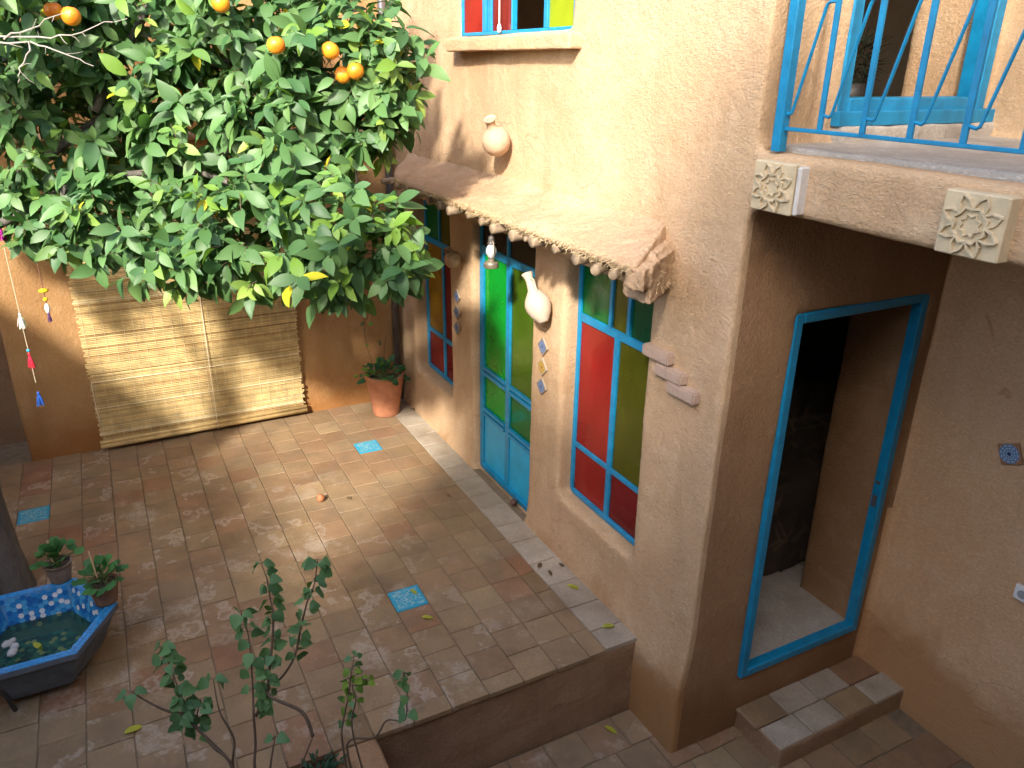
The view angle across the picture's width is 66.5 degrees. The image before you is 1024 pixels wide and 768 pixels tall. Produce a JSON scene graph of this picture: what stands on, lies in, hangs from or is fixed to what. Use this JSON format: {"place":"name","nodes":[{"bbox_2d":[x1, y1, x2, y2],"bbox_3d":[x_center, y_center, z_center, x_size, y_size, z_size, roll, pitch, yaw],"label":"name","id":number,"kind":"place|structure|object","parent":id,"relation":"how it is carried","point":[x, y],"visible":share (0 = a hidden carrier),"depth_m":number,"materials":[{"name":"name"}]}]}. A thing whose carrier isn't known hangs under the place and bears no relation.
{"place":"outdoors","nodes":[
{"label":"outdoors","id":0,"kind":"place"},
{"bbox_2d":[0,398,636,767],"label":"terrace","id":1,"kind":"structure","parent":0,"point":[510,649],"depth_m":4.65,"materials":[{"name":"tile"}]},
{"bbox_2d":[0,689,17,711],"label":"metal stand","id":2,"kind":"object","parent":1,"relation":"on","point":[9,701],"visible":1,"depth_m":3.77,"materials":[{"name":"grey metal"}]},
{"bbox_2d":[0,331,26,444],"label":"passage wall","id":3,"kind":"structure","parent":1,"relation":"on","point":[11,429],"depth_m":6.39,"materials":[{"name":"brown paint"}]},
{"bbox_2d":[0,578,117,699],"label":"fountain basin","id":4,"kind":"object","parent":1,"relation":"on","point":[66,625],"visible":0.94,"depth_m":4.15,"materials":[{"name":"tile"}]},
{"bbox_2d":[1,641,9,648],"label":"pebble","id":5,"kind":"object","parent":4,"relation":"in","point":[5,644],"visible":1,"depth_m":3.98,"materials":[{"name":"stone"}]},
{"bbox_2d":[10,642,18,648],"bbox_3d":[-2.537,1.337,3.985,0.042,0.029,0.044,-10,25,-25],"label":"pebble","id":6,"kind":"object","parent":4,"relation":"on","point":[16,644],"visible":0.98,"depth_m":3.98,"materials":[{"name":"stone"}]},
{"bbox_2d":[33,642,42,650],"bbox_3d":[-2.441,1.353,4.024,0.075,0.025,0.034,9,20,27],"label":"fallen leaf","id":7,"kind":"object","parent":4,"relation":"in","point":[37,645],"visible":1,"depth_m":4.02,"materials":[{"name":"yellow plant"}]},
{"bbox_2d":[29,536,84,584],"bbox_3d":[-2.482,0.949,4.271,0.267,0.258,0.243,-10,25,-25],"label":"potted plant","id":8,"kind":"object","parent":4,"relation":"on","point":[56,567],"visible":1,"depth_m":4.24,"materials":[{"name":"green plant"}]},
{"bbox_2d":[71,551,128,606],"bbox_3d":[-2.150,1.011,4.079,0.246,0.297,0.296,-1,22,-3],"label":"potted plant","id":9,"kind":"object","parent":4,"relation":"on","point":[101,588],"visible":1,"depth_m":4.08,"materials":[{"name":"green plant"}]},
{"bbox_2d":[124,725,142,732],"bbox_3d":[-1.799,1.644,3.721,0.041,0.027,0.091,17,28,35],"label":"fallen leaf","id":10,"kind":"object","parent":1,"relation":"on","point":[132,728],"visible":1,"depth_m":3.72,"materials":[{"name":"yellow plant"}]},
{"bbox_2d":[0,0,401,460],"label":"courtyard wall","id":11,"kind":"structure","parent":1,"relation":"on","point":[333,354],"depth_m":6.20,"materials":[{"name":"orange paint"}]},
{"bbox_2d":[66,189,307,448],"bbox_3d":[-2.577,-0.542,6.316,1.670,2.021,0.062,-10,25,-25],"label":"bamboo blind","id":12,"kind":"object","parent":11,"relation":"attached to","point":[133,437],"visible":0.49,"depth_m":6.42,"materials":[{"name":"beige wood"}]},
{"bbox_2d":[0,0,451,594],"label":"orange tree","id":13,"kind":"object","parent":1,"relation":"on","point":[266,72],"visible":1,"depth_m":3.96,"materials":[{"name":"green plant"}]},
{"bbox_2d":[0,229,7,240],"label":"purple tassel","id":14,"kind":"object","parent":13,"relation":"hanging from","point":[1,234],"visible":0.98,"depth_m":4.25,"materials":[{"name":"fabric"}]},
{"bbox_2d":[4,248,44,405],"bbox_3d":[-2.630,-0.290,4.205,0.043,0.894,0.044,1,22,0],"label":"tassel string","id":15,"kind":"object","parent":13,"relation":"hanging from","point":[22,324],"visible":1,"depth_m":4.24,"materials":[{"name":"white fabric"}]},
{"bbox_2d":[37,263,52,322],"bbox_3d":[-2.524,-0.489,4.215,0.051,0.330,0.052,-10,25,-25],"label":"bead string","id":16,"kind":"object","parent":13,"relation":"hanging from","point":[45,299],"visible":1,"depth_m":4.22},
{"bbox_2d":[317,494,324,501],"bbox_3d":[-1.389,0.828,5.678,0.054,0.058,0.058,13,13,-33],"label":"fallen orange","id":17,"kind":"object","parent":1,"relation":"on","point":[320,497],"visible":1,"depth_m":5.66,"materials":[{"name":"orange food"}]},
{"bbox_2d":[354,318,410,417],"bbox_3d":[-1.134,-0.295,6.911,0.426,1.209,0.446,12,25,26],"label":"potted plant","id":18,"kind":"object","parent":1,"relation":"on","point":[383,379],"visible":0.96,"depth_m":6.97,"materials":[{"name":"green plant"}]},
{"bbox_2d":[422,615,432,618],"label":"fallen leaf","id":19,"kind":"object","parent":1,"relation":"on","point":[427,616],"visible":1,"depth_m":4.49,"materials":[{"name":"yellow plant"}]},
{"bbox_2d":[510,499,516,505],"bbox_3d":[0.010,0.856,5.645,0.053,0.049,0.053,-10,25,-25],"label":"dried fruit","id":20,"kind":"object","parent":1,"relation":"on","point":[513,502],"visible":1,"depth_m":5.63,"materials":[{"name":"brown food"}]},
{"bbox_2d":[567,584,578,588],"bbox_3d":[0.378,1.242,4.771,0.086,0.026,0.039,4,22,8],"label":"fallen leaf","id":21,"kind":"object","parent":1,"relation":"on","point":[573,586],"visible":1,"depth_m":4.77,"materials":[{"name":"yellow plant"}]},
{"bbox_2d":[602,623,613,626],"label":"fallen leaf","id":22,"kind":"object","parent":1,"relation":"on","point":[608,625],"visible":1,"depth_m":4.44,"materials":[{"name":"yellow plant"}]},
{"bbox_2d":[489,709,974,767],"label":"courtyard floor","id":23,"kind":"structure","parent":0,"point":[898,738],"depth_m":4.27,"materials":[{"name":"tile"}]},
{"bbox_2d":[605,726,616,733],"bbox_3d":[0.557,1.945,4.387,0.080,0.027,0.036,9,20,27],"label":"fallen leaf","id":24,"kind":"object","parent":23,"relation":"on","point":[611,729],"visible":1,"depth_m":4.39,"materials":[{"name":"yellow plant"}]},
{"bbox_2d":[734,656,902,767],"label":"step","id":25,"kind":"object","parent":23,"relation":"on","point":[788,724],"visible":0.91,"depth_m":4.39,"materials":[{"name":"tile"}]},
{"bbox_2d":[850,18,891,96],"bbox_3d":[1.904,-1.729,4.393,0.443,0.592,0.426,-10,25,-25],"label":"dried bush","id":26,"kind":"object","parent":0,"point":[858,89],"visible":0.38,"depth_m":4.32,"materials":[{"name":"brown plant"}]},
{"label":"ground","id":27,"kind":"structure","parent":0,"visible":0},
{"bbox_2d":[335,738,388,767],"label":"planter bed","id":28,"kind":"object","parent":27,"relation":"on","point":[371,754],"visible":0.77,"depth_m":3.61,"materials":[{"name":"concrete"}]},
{"bbox_2d":[115,639,235,767],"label":"shrub","id":29,"kind":"object","parent":28,"relation":"on","point":[187,718],"visible":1,"depth_m":2.75,"materials":[{"name":"green plant"}]},
{"bbox_2d":[229,556,332,767],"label":"shrub","id":30,"kind":"object","parent":28,"relation":"on","point":[264,701],"visible":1,"depth_m":2.90,"materials":[{"name":"green plant"}]},
{"bbox_2d":[301,749,353,767],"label":"plant","id":31,"kind":"object","parent":28,"relation":"on","point":[329,763],"visible":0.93,"depth_m":3.49,"materials":[{"name":"green plant"}]},
{"bbox_2d":[337,650,417,767],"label":"shrub","id":32,"kind":"object","parent":28,"relation":"on","point":[359,682],"visible":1,"depth_m":2.91,"materials":[{"name":"green plant"}]},
{"bbox_2d":[381,0,1023,767],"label":"adobe house","id":33,"kind":"structure","parent":27,"relation":"on","point":[605,198],"depth_m":4.03,"materials":[{"name":"paint"}]},
{"bbox_2d":[377,0,402,398],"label":"drain pipe","id":34,"kind":"object","parent":33,"relation":"attached to","point":[395,320],"visible":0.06,"depth_m":7.12,"materials":[{"name":"brown plastic"}]},
{"bbox_2d":[424,200,452,385],"bbox_3d":[-0.550,-0.781,6.471,0.039,1.605,0.805,-10,25,-25],"label":"window","id":35,"kind":"structure","parent":33,"relation":"in","point":[438,289],"depth_m":6.60,"materials":[{"name":"multicoloured glass"}]},
{"bbox_2d":[444,247,461,267],"bbox_3d":[-0.434,-0.919,5.658,0.149,0.167,0.142,-10,25,-25],"label":"clay jug","id":36,"kind":"object","parent":33,"relation":"attached to","point":[452,258],"visible":1,"depth_m":5.62,"materials":[{"name":"brown ceramic"}]},
{"bbox_2d":[454,289,460,302],"bbox_3d":[-0.414,-0.662,5.902,0.013,0.080,0.080,-10,70,-25],"label":"diamond tile","id":37,"kind":"object","parent":33,"relation":"attached to","point":[457,297],"visible":1,"depth_m":5.88,"materials":[{"name":"tile"}]},
{"bbox_2d":[454,305,460,318],"bbox_3d":[-0.418,-0.546,5.953,0.013,0.080,0.080,-10,68,-25],"label":"diamond tile","id":38,"kind":"object","parent":33,"relation":"attached to","point":[457,313],"visible":1,"depth_m":5.93,"materials":[{"name":"blue tile"}]},
{"bbox_2d":[454,321,460,334],"bbox_3d":[-0.421,-0.432,6.002,0.013,0.080,0.080,-10,66,-25],"label":"diamond tile","id":39,"kind":"object","parent":33,"relation":"attached to","point":[457,328],"visible":1,"depth_m":5.99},
{"bbox_2d":[483,234,498,268],"bbox_3d":[-0.122,-0.847,4.607,0.094,0.325,0.094,-10,25,-25],"label":"oil lantern","id":40,"kind":"object","parent":33,"relation":"hanging from","point":[491,262],"visible":0.99,"depth_m":4.62,"materials":[{"name":"glass"}]},
{"bbox_2d":[482,115,509,156],"bbox_3d":[-0.103,-1.499,4.717,0.187,0.244,0.175,-10,25,-25],"label":"clay jug","id":41,"kind":"object","parent":33,"relation":"attached to","point":[495,140],"visible":1,"depth_m":4.66,"materials":[{"name":"beige ceramic"}]},
{"bbox_2d":[497,0,501,32],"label":"blind cord","id":42,"kind":"object","parent":33,"relation":"hanging from","point":[499,28],"visible":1,"depth_m":4.65,"materials":[{"name":"white plastic"}]},
{"bbox_2d":[480,226,535,511],"bbox_3d":[-0.022,-0.155,5.478,0.058,2.060,0.885,-10,25,-25],"label":"door","id":43,"kind":"structure","parent":33,"relation":"in","point":[506,328],"depth_m":5.52,"materials":[{"name":"blue paint"}]},
{"bbox_2d":[461,0,574,36],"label":"window","id":44,"kind":"structure","parent":33,"relation":"in","point":[478,17],"depth_m":4.66,"materials":[{"name":"multicoloured glass"}]},
{"bbox_2d":[521,271,550,323],"bbox_3d":[0.133,-0.508,4.605,0.156,0.296,0.211,-35,42,-55],"label":"clay flask","id":45,"kind":"object","parent":33,"relation":"attached to","point":[538,305],"visible":1,"depth_m":4.57,"materials":[{"name":"white ceramic"}]},
{"bbox_2d":[537,377,546,394],"bbox_3d":[0.187,0.014,4.910,0.013,0.086,0.086,-10,-18,-25],"label":"diamond tile","id":46,"kind":"object","parent":33,"relation":"attached to","point":[541,385],"visible":1,"depth_m":4.90,"materials":[{"name":"blue ceramic"}]},
{"bbox_2d":[537,358,547,375],"bbox_3d":[0.189,-0.106,4.861,0.013,0.086,0.086,-10,-19,-25],"label":"diamond tile","id":47,"kind":"object","parent":33,"relation":"attached to","point":[542,366],"visible":1,"depth_m":4.85,"materials":[{"name":"yellow tile"}]},
{"bbox_2d":[538,337,548,355],"bbox_3d":[0.191,-0.231,4.809,0.013,0.086,0.086,-10,70,-25],"label":"diamond tile","id":48,"kind":"object","parent":33,"relation":"attached to","point":[543,346],"visible":1,"depth_m":4.80,"materials":[{"name":"blue tile"}]},
{"bbox_2d":[570,265,653,545],"bbox_3d":[0.576,0.073,4.415,0.039,1.605,0.795,-10,25,-25],"label":"window","id":49,"kind":"structure","parent":33,"relation":"in","point":[611,370],"depth_m":4.46,"materials":[{"name":"glass"}]},
{"bbox_2d":[642,342,674,365],"bbox_3d":[0.712,-0.146,3.781,0.062,0.060,0.204,-10,24,-25],"label":"brick","id":50,"kind":"object","parent":33,"relation":"attached to","point":[663,356],"visible":1,"depth_m":3.75,"materials":[{"name":"beige brick"}]},
{"bbox_2d":[654,362,687,386],"bbox_3d":[0.759,-0.049,3.719,0.062,0.060,0.204,-10,23,-25],"label":"brick","id":51,"kind":"object","parent":33,"relation":"attached to","point":[676,376],"visible":0.94,"depth_m":3.68,"materials":[{"name":"beige brick"}]},
{"bbox_2d":[666,381,700,405],"bbox_3d":[0.805,0.037,3.659,0.062,0.060,0.204,-10,23,-25],"label":"brick","id":52,"kind":"object","parent":33,"relation":"attached to","point":[689,395],"visible":0.89,"depth_m":3.62,"materials":[{"name":"beige brick"}]},
{"bbox_2d":[750,159,809,215],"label":"carved block","id":53,"kind":"structure","parent":33,"relation":"attached to","point":[780,187],"depth_m":2.89,"materials":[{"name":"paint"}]},
{"bbox_2d":[763,345,842,575],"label":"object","id":54,"kind":"object","parent":33,"relation":"on","point":[816,377],"visible":0.17,"depth_m":5.04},
{"bbox_2d":[737,294,929,678],"bbox_3d":[1.644,0.567,4.081,0.907,2.070,0.062,-10,25,-25],"label":"doorway","id":55,"kind":"structure","parent":33,"relation":"in","point":[746,666],"depth_m":4.08,"materials":[{"name":"blue paint"}]},
{"bbox_2d":[771,0,1023,154],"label":"balcony railing","id":56,"kind":"object","parent":33,"relation":"on","point":[783,114],"visible":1,"depth_m":2.55,"materials":[{"name":"blue metal"}]},
{"bbox_2d":[830,0,1006,126],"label":"doorway","id":57,"kind":"structure","parent":33,"relation":"in","point":[895,110],"depth_m":3.39,"materials":[{"name":"blue paint"}]},
{"bbox_2d":[934,188,1022,263],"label":"carved block","id":58,"kind":"structure","parent":33,"relation":"attached to","point":[977,225],"depth_m":2.26,"materials":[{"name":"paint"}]},
{"bbox_2d":[997,443,1022,464],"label":"wall tile","id":59,"kind":"object","parent":33,"relation":"attached to","point":[1009,453],"depth_m":3.72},
{"bbox_2d":[1013,583,1023,602],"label":"wall socket","id":60,"kind":"object","parent":33,"relation":"attached to","point":[1018,593],"depth_m":3.79,"materials":[{"name":"white plastic"}]},
{"bbox_3d":[-2.526,1.363,3.951,0.048,0.032,0.049,-10,25,-25],"label":"pebble","id":61,"kind":"object","parent":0,"visible":0},
{"bbox_2d":[7,650,16,657],"bbox_3d":[-2.517,1.356,3.930,0.046,0.033,0.046,-10,25,-25],"label":"pebble","id":62,"kind":"object","parent":61,"relation":"on","point":[11,653],"visible":1,"depth_m":3.92,"materials":[{"name":"stone"}]}
]}

